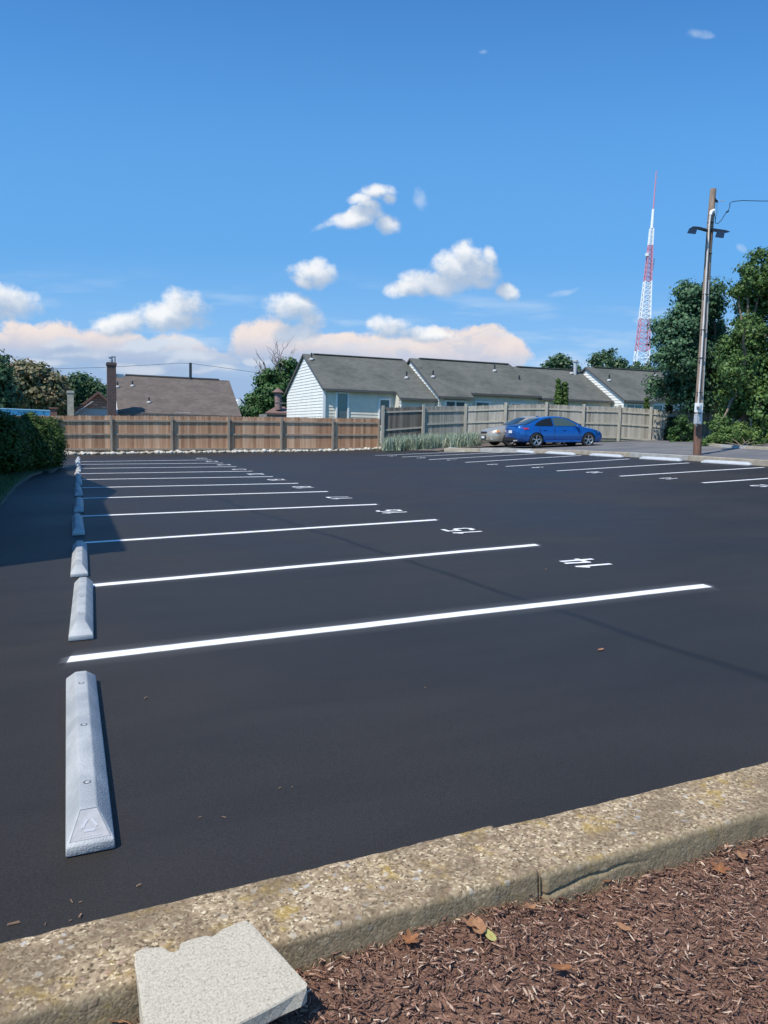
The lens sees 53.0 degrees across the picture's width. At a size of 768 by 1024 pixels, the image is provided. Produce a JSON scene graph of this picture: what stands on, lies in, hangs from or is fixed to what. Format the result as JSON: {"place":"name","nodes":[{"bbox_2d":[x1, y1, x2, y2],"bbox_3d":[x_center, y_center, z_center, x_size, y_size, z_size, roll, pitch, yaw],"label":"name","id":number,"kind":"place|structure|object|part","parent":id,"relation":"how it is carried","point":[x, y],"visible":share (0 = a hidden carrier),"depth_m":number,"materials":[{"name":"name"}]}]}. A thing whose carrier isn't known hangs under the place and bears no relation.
{"place":"outdoors","nodes":[
{"label":"outdoors","id":0,"kind":"place"},
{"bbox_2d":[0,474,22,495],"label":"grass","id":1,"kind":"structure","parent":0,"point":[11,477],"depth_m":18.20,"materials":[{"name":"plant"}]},
{"bbox_2d":[7,921,20,925],"bbox_3d":[-1.056,1.172,2.197,0.034,0.005,0.008,-2,7,-27],"label":"bark chip","id":2,"kind":"object","parent":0,"point":[15,922],"visible":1,"depth_m":2.20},
{"bbox_2d":[0,466,57,502],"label":"lawn","id":3,"kind":"structure","parent":0,"point":[24,475],"depth_m":19.20,"materials":[{"name":"plant"}]},
{"bbox_2d":[0,409,69,473],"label":"hedge bush","id":4,"kind":"object","parent":3,"relation":"on","point":[30,441],"visible":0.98,"depth_m":21.74,"materials":[{"name":"green plant"}]},
{"bbox_2d":[19,363,291,377],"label":"overhead wire","id":5,"kind":"object","parent":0,"point":[143,365],"visible":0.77,"depth_m":62.19,"materials":[{"name":"black rubber"}]},
{"bbox_2d":[64,425,679,454],"bbox_3d":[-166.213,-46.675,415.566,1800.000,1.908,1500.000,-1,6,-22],"label":"ground","id":6,"kind":"structure","parent":0,"point":[380,445],"depth_m":41.45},
{"bbox_2d":[0,349,26,408],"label":"dark tree","id":7,"kind":"object","parent":6,"relation":"on","point":[8,395],"visible":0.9,"depth_m":50.87,"materials":[{"name":"green plant"}]},
{"bbox_2d":[0,408,49,416],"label":"blue shed","id":8,"kind":"structure","parent":6,"relation":"on","point":[36,411],"depth_m":45.05,"materials":[{"name":"metal"}]},
{"bbox_2d":[4,358,78,424],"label":"seeding tree","id":9,"kind":"object","parent":6,"relation":"on","point":[43,386],"visible":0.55,"depth_m":79.31,"materials":[{"name":"green plant"}]},
{"bbox_2d":[49,407,57,415],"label":"brick post","id":10,"kind":"object","parent":6,"relation":"on","point":[53,411],"visible":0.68,"depth_m":40.91,"materials":[{"name":"brick"}]},
{"bbox_2d":[65,370,106,406],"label":"leafy tree","id":11,"kind":"object","parent":6,"relation":"on","point":[85,386],"visible":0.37,"depth_m":87.14,"materials":[{"name":"green plant"}]},
{"bbox_2d":[66,391,106,440],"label":"cottage","id":12,"kind":"structure","parent":6,"relation":"on","point":[95,404],"depth_m":68.50,"materials":[{"name":"brown"}]},
{"bbox_2d":[106,355,241,444],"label":"brick house","id":13,"kind":"structure","parent":6,"relation":"on","point":[133,395],"depth_m":58.24,"materials":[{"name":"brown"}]},
{"bbox_2d":[14,415,379,451],"bbox_3d":[-8.823,-3.794,38.202,18.461,2.219,0.166,-1,6,-22],"label":"wooden fence","id":14,"kind":"object","parent":6,"relation":"on","point":[197,433],"visible":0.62,"depth_m":38.40,"materials":[{"name":"wood"}]},
{"bbox_2d":[236,398,245,430],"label":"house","id":15,"kind":"structure","parent":6,"relation":"on","point":[240,401],"depth_m":119.23,"materials":[{"name":"white"}]},
{"bbox_2d":[238,403,245,416],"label":"garden shrub","id":16,"kind":"object","parent":6,"relation":"on","point":[241,409],"visible":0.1,"depth_m":82.70,"materials":[{"name":"green plant"}]},
{"bbox_2d":[241,335,297,420],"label":"half dead tree","id":17,"kind":"object","parent":6,"relation":"on","point":[260,399],"visible":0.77,"depth_m":69.67,"materials":[{"name":"green plant"}]},
{"bbox_2d":[259,388,286,429],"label":"chimney","id":18,"kind":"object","parent":6,"relation":"on","point":[278,410],"visible":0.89,"depth_m":62.91,"materials":[{"name":"brown"}]},
{"bbox_2d":[275,353,437,442],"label":"row house","id":19,"kind":"structure","parent":6,"relation":"on","point":[335,386],"depth_m":51.00,"materials":[{"name":"white"}]},
{"bbox_2d":[335,392,348,419],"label":"window","id":20,"kind":"structure","parent":19,"relation":"in","point":[342,398],"depth_m":49.34,"materials":[{"name":"white"}]},
{"bbox_2d":[378,398,390,426],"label":"door","id":21,"kind":"structure","parent":19,"relation":"in","point":[385,402],"depth_m":50.36,"materials":[{"name":"white"}]},
{"bbox_2d":[381,405,424,445],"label":"weathered fence","id":22,"kind":"object","parent":6,"relation":"on","point":[393,419],"visible":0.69,"depth_m":41.65,"materials":[{"name":"wood"}]},
{"bbox_2d":[381,431,482,450],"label":"ornamental grass","id":23,"kind":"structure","parent":6,"relation":"on","point":[433,441],"depth_m":39.38,"materials":[{"name":"plant"}]},
{"bbox_2d":[406,358,541,433],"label":"row house","id":24,"kind":"structure","parent":6,"relation":"on","point":[451,383],"depth_m":53.44,"materials":[{"name":"white"}]},
{"bbox_2d":[445,400,465,406],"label":"window","id":25,"kind":"structure","parent":24,"relation":"in","point":[451,403],"depth_m":50.90,"materials":[{"name":"white"}]},
{"bbox_2d":[475,401,489,415],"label":"window","id":26,"kind":"structure","parent":24,"relation":"in","point":[477,403],"depth_m":52.35,"materials":[{"name":"white"}]},
{"bbox_2d":[510,402,525,418],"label":"window","id":27,"kind":"structure","parent":24,"relation":"in","point":[511,403],"depth_m":53.32,"materials":[{"name":"white"}]},
{"bbox_2d":[540,352,582,370],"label":"distant tree","id":28,"kind":"object","parent":6,"relation":"on","point":[559,360],"visible":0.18,"depth_m":106.27,"materials":[{"name":"green plant"}]},
{"bbox_2d":[513,366,613,435],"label":"row house","id":29,"kind":"structure","parent":6,"relation":"on","point":[583,389],"depth_m":56.62,"materials":[{"name":"white"}]},
{"bbox_2d":[573,359,577,374],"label":"metal flue","id":30,"kind":"object","parent":29,"relation":"on","point":[575,361],"visible":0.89,"depth_m":58.97,"materials":[{"name":"metal"}]},
{"bbox_2d":[584,347,628,368],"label":"distant tree","id":31,"kind":"object","parent":6,"relation":"on","point":[605,357],"visible":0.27,"depth_m":108.94,"materials":[{"name":"green plant"}]},
{"bbox_2d":[580,366,685,435],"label":"row house","id":32,"kind":"structure","parent":6,"relation":"on","point":[623,387],"depth_m":57.49,"materials":[{"name":"white"}]},
{"bbox_2d":[625,403,642,413],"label":"window","id":33,"kind":"structure","parent":32,"relation":"in","point":[628,405],"depth_m":55.50,"materials":[{"name":"white"}]},
{"bbox_2d":[654,404,663,410],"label":"window","id":34,"kind":"structure","parent":32,"relation":"in","point":[656,406],"depth_m":56.89,"materials":[{"name":"white"}]},
{"bbox_2d":[633,171,657,366],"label":"radio tower","id":35,"kind":"structure","parent":6,"relation":"on","point":[648,254],"depth_m":361.57,"materials":[{"name":"white"}]},
{"bbox_2d":[627,361,668,373],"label":"distant tree","id":36,"kind":"object","parent":6,"relation":"on","point":[645,366],"visible":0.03,"depth_m":112.10,"materials":[{"name":"green plant"}]},
{"bbox_2d":[666,414,693,441],"bbox_3d":[15.138,-4.020,38.589,2.217,1.730,1.204,-2,7,-32],"label":"ivy bush","id":37,"kind":"object","parent":6,"relation":"on","point":[683,428],"visible":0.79,"depth_m":38.23,"materials":[{"name":"green plant"}]},
{"bbox_2d":[641,276,754,432],"bbox_3d":[16.463,-7.719,39.849,7.786,8.324,4.751,-1,6,-22],"label":"maple tree","id":38,"kind":"object","parent":6,"relation":"on","point":[677,335],"visible":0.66,"depth_m":38.21,"materials":[{"name":"green plant"}]},
{"bbox_2d":[687,188,754,454],"bbox_3d":[13.615,-7.075,28.269,8.409,10.169,0.731,-2,7,-32],"label":"utility pole","id":39,"kind":"object","parent":6,"relation":"on","point":[698,408],"visible":0.99,"depth_m":26.74,"materials":[{"name":"brown wood"}]},
{"bbox_2d":[689,400,767,438],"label":"understory tree","id":40,"kind":"object","parent":6,"relation":"on","point":[759,428],"visible":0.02,"depth_m":45.39,"materials":[{"name":"green plant"}]},
{"bbox_2d":[702,420,767,445],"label":"bush","id":41,"kind":"object","parent":6,"relation":"on","point":[735,435],"visible":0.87,"depth_m":33.00,"materials":[{"name":"green plant"}]},
{"bbox_2d":[704,246,767,435],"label":"broadleaf tree","id":42,"kind":"object","parent":6,"relation":"on","point":[745,367],"visible":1,"depth_m":34.64,"materials":[{"name":"green plant"}]},
{"bbox_2d":[0,450,767,943],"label":"parking lot","id":43,"kind":"structure","parent":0,"point":[376,740],"depth_m":4.75,"materials":[{"name":"asphalt"}]},
{"bbox_2d":[0,461,62,506],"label":"kerb","id":44,"kind":"structure","parent":43,"relation":"on","point":[5,499],"depth_m":18.40,"materials":[{"name":"concrete"}]},
{"bbox_2d":[74,471,81,478],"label":"wheel stop","id":45,"kind":"object","parent":43,"relation":"on","point":[77,474],"visible":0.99,"depth_m":20.29,"materials":[{"name":"grey"}]},
{"bbox_2d":[72,513,84,535],"bbox_3d":[-4.249,0.150,10.681,0.155,0.110,1.830,-3,7,-22],"label":"wheel stop","id":46,"kind":"object","parent":43,"relation":"on","point":[77,525],"visible":1,"depth_m":10.17,"materials":[{"name":"grey"}]},
{"bbox_2d":[74,485,82,495],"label":"wheel stop","id":47,"kind":"object","parent":43,"relation":"on","point":[77,490],"visible":1,"depth_m":15.39,"materials":[{"name":"grey"}]},
{"bbox_2d":[75,477,81,485],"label":"wheel stop","id":48,"kind":"object","parent":43,"relation":"on","point":[78,480],"visible":0.98,"depth_m":17.98,"materials":[{"name":"grey"}]},
{"bbox_2d":[70,540,87,577],"bbox_3d":[-3.167,0.456,8.008,0.155,0.110,1.830,-3,7,-21],"label":"wheel stop","id":49,"kind":"object","parent":43,"relation":"on","point":[79,564],"visible":1,"depth_m":7.56,"materials":[{"name":"grey"}]},
{"bbox_2d":[74,497,83,512],"bbox_3d":[-5.244,-0.141,13.228,0.155,0.110,1.830,-3,7,-21],"label":"wheel stop","id":50,"kind":"object","parent":43,"relation":"on","point":[78,504],"visible":1,"depth_m":12.67,"materials":[{"name":"grey"}]},
{"bbox_2d":[68,577,93,640],"bbox_3d":[-2.317,0.695,5.916,0.155,0.110,1.830,-2,7,-21],"label":"wheel stop","id":51,"kind":"object","parent":43,"relation":"on","point":[81,623],"visible":1,"depth_m":5.49,"materials":[{"name":"grey"}]},
{"bbox_2d":[66,671,114,856],"bbox_3d":[-1.320,0.983,3.391,0.155,0.110,1.830,-3,7,-22],"label":"wheel stop","id":52,"kind":"object","parent":43,"relation":"on","point":[89,825],"visible":1,"depth_m":2.95,"materials":[{"name":"concrete"}]},
{"bbox_2d":[81,471,232,473],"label":"parking line","id":53,"kind":"object","parent":43,"relation":"on","point":[160,472],"visible":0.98,"depth_m":22.62,"materials":[{"name":"paint"}]},
{"bbox_2d":[82,476,272,479],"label":"parking line","id":54,"kind":"object","parent":43,"relation":"on","point":[155,478],"visible":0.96,"depth_m":20.13,"materials":[{"name":"paint"}]},
{"bbox_2d":[82,483,295,487],"bbox_3d":[-4.416,-0.617,17.869,5.018,0.133,0.455,0,6,-15],"label":"parking line","id":55,"kind":"object","parent":43,"relation":"on","point":[189,485],"visible":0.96,"depth_m":17.84,"materials":[{"name":"paint"}]},
{"bbox_2d":[82,491,327,498],"bbox_3d":[-3.493,-0.349,15.518,5.008,0.133,0.453,-1,6,-18],"label":"parking line","id":56,"kind":"object","parent":43,"relation":"on","point":[209,494],"visible":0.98,"depth_m":15.56,"materials":[{"name":"paint"}]},
{"bbox_2d":[82,504,376,516],"bbox_3d":[-2.399,-0.036,12.784,5.066,0.134,0.477,-1,6,-22],"label":"parking line","id":57,"kind":"object","parent":43,"relation":"on","point":[227,510],"visible":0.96,"depth_m":12.68,"materials":[{"name":"paint"}]},
{"bbox_2d":[85,519,435,542],"bbox_3d":[-1.411,0.241,10.354,5.158,0.135,0.442,-2,7,-27],"label":"parking line","id":58,"kind":"object","parent":43,"relation":"on","point":[254,531],"visible":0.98,"depth_m":10.20,"materials":[{"name":"paint"}]},
{"bbox_2d":[0,826,538,1023],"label":"kerb","id":59,"kind":"structure","parent":43,"relation":"on","point":[83,973],"depth_m":2.00,"materials":[{"name":"concrete"}]},
{"bbox_2d":[134,920,306,1023],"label":"concrete slab","id":60,"kind":"object","parent":59,"relation":"on","point":[243,972],"depth_m":1.73,"materials":[{"name":"concrete"}]},
{"bbox_2d":[93,544,538,586],"bbox_3d":[-0.405,0.518,7.934,5.243,0.136,0.440,-2,7,-28],"label":"parking line","id":61,"kind":"object","parent":43,"relation":"on","point":[242,571],"visible":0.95,"depth_m":7.70,"materials":[{"name":"paint"}]},
{"bbox_2d":[67,584,710,661],"bbox_3d":[0.475,0.770,5.732,5.431,0.143,0.447,-1,7,-24],"label":"parking line","id":62,"kind":"object","parent":43,"relation":"on","point":[274,635],"visible":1,"depth_m":5.44,"materials":[{"name":"paint"}]},
{"bbox_2d":[376,509,402,512],"bbox_3d":[0.119,-0.010,12.540,0.452,0.014,0.470,-1,6,-22],"label":"stall number","id":63,"kind":"object","parent":43,"relation":"on","point":[387,511],"visible":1,"depth_m":12.52,"materials":[{"name":"paint"}]},
{"bbox_2d":[444,448,479,451],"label":"kerb","id":64,"kind":"structure","parent":43,"relation":"on","point":[461,449],"depth_m":36.32,"materials":[{"name":"concrete"}]},
{"bbox_2d":[441,528,482,532],"bbox_3d":[1.048,0.248,10.277,0.451,0.015,0.470,-1,6,-22],"label":"stall number","id":65,"kind":"object","parent":43,"relation":"on","point":[455,529],"visible":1,"depth_m":10.29,"materials":[{"name":"paint"}]},
{"bbox_2d":[480,448,530,452],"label":"kerb","id":66,"kind":"structure","parent":43,"relation":"on","point":[509,450],"depth_m":34.83,"materials":[{"name":"concrete"}]},
{"bbox_2d":[516,450,534,452],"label":"wheel stop","id":67,"kind":"object","parent":43,"relation":"on","point":[523,451],"visible":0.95,"depth_m":33.70,"materials":[{"name":"grey"}]},
{"bbox_2d":[531,449,581,453],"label":"kerb","id":68,"kind":"structure","parent":43,"relation":"on","point":[546,450],"depth_m":32.51,"materials":[{"name":"concrete"}]},
{"bbox_2d":[545,451,575,454],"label":"wheel stop","id":69,"kind":"object","parent":43,"relation":"on","point":[560,453],"visible":1,"depth_m":31.64,"materials":[{"name":"grey"}]},
{"bbox_2d":[518,459,620,465],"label":"parking line","id":70,"kind":"object","parent":43,"relation":"on","point":[568,462],"visible":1,"depth_m":26.71,"materials":[{"name":"paint"}]},
{"bbox_2d":[561,559,609,567],"bbox_3d":[2.057,0.521,7.896,0.437,0.013,0.470,-1,6,-22],"label":"stall number","id":71,"kind":"object","parent":43,"relation":"on","point":[583,560],"visible":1,"depth_m":7.92,"materials":[{"name":"paint"}]},
{"bbox_2d":[580,450,631,456],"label":"kerb","id":72,"kind":"structure","parent":43,"relation":"on","point":[623,454],"depth_m":30.13,"materials":[{"name":"concrete"}]},
{"bbox_2d":[589,453,622,457],"bbox_3d":[8.494,-2.173,29.461,0.155,0.110,1.830,-4,8,-22],"label":"wheel stop","id":73,"kind":"object","parent":43,"relation":"on","point":[607,455],"visible":1,"depth_m":29.32,"materials":[{"name":"grey"}]},
{"bbox_2d":[560,463,680,470],"bbox_3d":[7.553,-1.416,24.082,5.192,0.291,0.451,-1,6,-21],"label":"parking line","id":74,"kind":"object","parent":43,"relation":"on","point":[614,467],"visible":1,"depth_m":24.02,"materials":[{"name":"paint"}]},
{"bbox_2d":[495,762,767,904],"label":"kerb","id":75,"kind":"structure","parent":43,"relation":"on","point":[571,853],"depth_m":2.43,"materials":[{"name":"concrete"}]},
{"bbox_2d":[639,456,682,460],"bbox_3d":[9.538,-1.844,26.580,0.155,0.110,1.830,-5,8,-26],"label":"wheel stop","id":76,"kind":"object","parent":43,"relation":"on","point":[659,458],"visible":1,"depth_m":26.48,"materials":[{"name":"grey"}]},
{"bbox_2d":[626,467,763,475],"bbox_3d":[8.699,-1.133,21.567,5.080,0.286,0.453,-1,6,-19],"label":"parking line","id":77,"kind":"object","parent":43,"relation":"on","point":[694,471],"visible":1,"depth_m":21.57,"materials":[{"name":"paint"}]},
{"bbox_2d":[701,460,752,465],"bbox_3d":[10.637,-1.544,23.955,0.155,0.110,1.830,-5,8,-25],"label":"wheel stop","id":78,"kind":"object","parent":43,"relation":"on","point":[727,462],"visible":1,"depth_m":23.83,"materials":[{"name":"grey"}]},
{"bbox_2d":[688,455,767,465],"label":"kerb","id":79,"kind":"structure","parent":43,"relation":"on","point":[757,462],"depth_m":24.24,"materials":[{"name":"concrete"}]},
{"bbox_2d":[703,478,767,482],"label":"parking line","id":80,"kind":"object","parent":43,"relation":"on","point":[734,480],"visible":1,"depth_m":18.64,"materials":[{"name":"paint"}]},
{"bbox_2d":[0,0,767,404],"label":"sky","id":81,"kind":"structure","parent":0,"point":[202,182],"materials":[{"name":"blue"}]},
{"bbox_2d":[268,840,767,1023],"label":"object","id":82,"kind":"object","parent":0,"point":[432,1003],"depth_m":1.92,"materials":[{"name":"wood"}]},
{"bbox_2d":[109,1020,130,1023],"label":"fallen leaf","id":83,"kind":"object","parent":82,"relation":"on","point":[119,1021],"visible":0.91,"depth_m":1.74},
{"bbox_2d":[399,929,417,945],"bbox_3d":[0.064,1.100,1.984,0.062,0.016,0.047,-6,20,-33],"label":"fallen leaf","id":84,"kind":"object","parent":82,"relation":"on","point":[408,938],"visible":1,"depth_m":1.99,"materials":[{"name":"plant"}]},
{"bbox_2d":[123,834,767,1023],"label":"mulch","id":85,"kind":"object","parent":82,"relation":"on","point":[411,1007],"visible":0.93,"depth_m":1.92,"materials":[{"name":"brown plant"}]},
{"bbox_2d":[461,915,479,928],"bbox_3d":[0.234,1.089,2.034,0.071,0.018,0.055,12,1,31],"label":"fallen leaf","id":86,"kind":"object","parent":82,"relation":"on","point":[469,922],"visible":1,"depth_m":2.05,"materials":[{"name":"plant"}]},
{"bbox_2d":[472,917,485,941],"bbox_3d":[0.250,1.090,2.013,0.036,0.017,0.080,-4,9,0],"label":"fallen leaf","id":87,"kind":"object","parent":82,"relation":"on","point":[478,922],"visible":1,"depth_m":2.03,"materials":[{"name":"plant"}]},
{"bbox_2d":[485,929,496,942],"bbox_3d":[0.276,1.097,1.992,0.026,0.006,0.057,3,7,-18],"label":"fallen leaf","id":88,"kind":"object","parent":82,"relation":"on","point":[490,935],"visible":1,"depth_m":1.99,"materials":[{"name":"yellow"}]},
{"bbox_2d":[525,902,540,909],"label":"fallen leaf","id":89,"kind":"object","parent":82,"relation":"on","point":[530,906],"visible":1,"depth_m":2.13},
{"bbox_2d":[550,964,575,969],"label":"fallen leaf","id":90,"kind":"object","parent":82,"relation":"on","point":[562,966],"visible":1,"depth_m":1.86,"materials":[{"name":"plant"}]},
{"bbox_2d":[617,922,633,934],"bbox_3d":[0.641,1.106,2.046,0.026,0.010,0.057,-3,1,-29],"label":"fallen leaf","id":91,"kind":"object","parent":82,"relation":"on","point":[624,927],"visible":1,"depth_m":2.05,"materials":[{"name":"plant"}]},
{"bbox_2d":[711,861,730,874],"bbox_3d":[1.022,1.083,2.340,0.060,0.011,0.060,0,6,-10],"label":"fallen leaf","id":92,"kind":"object","parent":82,"relation":"on","point":[720,867],"visible":1,"depth_m":2.34,"materials":[{"name":"plant"}]},
{"bbox_2d":[733,850,747,862],"bbox_3d":[1.109,1.068,2.389,0.047,0.011,0.061,13,10,3],"label":"fallen leaf","id":93,"kind":"object","parent":82,"relation":"on","point":[739,854],"visible":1,"depth_m":2.40,"materials":[{"name":"plant"}]},
{"bbox_2d":[379,438,657,450],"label":"dirt","id":94,"kind":"structure","parent":0,"point":[485,444],"depth_m":39.88,"materials":[{"name":"soil"}]},
{"bbox_2d":[479,416,562,445],"bbox_3d":[7.107,-4.093,38.771,4.662,1.480,2.094,-2,7,-18],"label":"beige car","id":95,"kind":"object","parent":94,"relation":"on","point":[493,435],"visible":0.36,"depth_m":37.84,"materials":[{"name":"beige paint"}]},
{"bbox_2d":[553,378,564,415],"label":"arborvitae","id":96,"kind":"object","parent":94,"relation":"on","point":[558,397],"visible":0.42,"depth_m":44.85,"materials":[{"name":"green plant"}]},
{"bbox_2d":[561,381,569,414],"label":"arborvitae","id":97,"kind":"object","parent":94,"relation":"on","point":[565,390],"visible":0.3,"depth_m":45.01,"materials":[{"name":"green plant"}]},
{"bbox_2d":[422,402,751,440],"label":"grey fence","id":98,"kind":"object","parent":94,"relation":"on","point":[450,419],"visible":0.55,"depth_m":42.11,"materials":[{"name":"wood"}]},
{"bbox_2d":[660,403,678,439],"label":"climbing vine","id":99,"kind":"object","parent":98,"relation":"attached to","point":[669,408],"visible":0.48,"depth_m":41.18,"materials":[{"name":"green plant"}]},
{"bbox_2d":[641,397,650,423],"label":"evergreen shrub","id":100,"kind":"object","parent":94,"relation":"on","point":[646,402],"visible":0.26,"depth_m":44.86,"materials":[{"name":"green plant"}]},
{"bbox_2d":[485,440,767,459],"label":"road","id":101,"kind":"structure","parent":0,"point":[660,447],"depth_m":32.89,"materials":[{"name":"asphalt"}]},
{"bbox_2d":[505,416,601,446],"bbox_3d":[8.107,-3.871,36.816,4.600,1.470,2.080,-2,7,-16],"label":"blue car","id":102,"kind":"object","parent":101,"relation":"on","point":[538,431],"visible":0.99,"depth_m":36.01,"materials":[{"name":"blue paint"}]},
{"bbox_3d":[6.729,-4.275,36.382,0.780,0.303,1.285,-2,7,-16],"label":"rear window","id":103,"kind":"part","parent":102,"relation":"part of","materials":[{"name":"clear glass"}]},
{"bbox_3d":[7.409,-4.196,35.889,0.940,0.380,0.243,-2,7,-16],"label":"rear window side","id":104,"kind":"part","parent":102,"relation":"part of","materials":[{"name":"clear glass"}]},
{"bbox_3d":[8.496,-4.240,36.194,1.200,0.390,0.249,-2,7,-16],"label":"front window","id":105,"kind":"part","parent":102,"relation":"part of","materials":[{"name":"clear glass"}]},
{"bbox_2d":[630,452,688,460],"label":"kerb","id":106,"kind":"structure","parent":101,"relation":"on","point":[640,455],"depth_m":27.41,"materials":[{"name":"concrete"}]},
{"bbox_2d":[708,443,720,446],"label":"kerb","id":107,"kind":"structure","parent":101,"relation":"on","point":[714,445],"depth_m":32.48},
{"bbox_2d":[720,444,744,448],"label":"kerb","id":108,"kind":"structure","parent":101,"relation":"on","point":[732,446],"depth_m":31.05,"materials":[{"name":"concrete"}]},
{"bbox_2d":[745,446,767,449],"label":"kerb","id":109,"kind":"structure","parent":101,"relation":"on","point":[756,447],"depth_m":29.65,"materials":[{"name":"concrete"}]}
]}

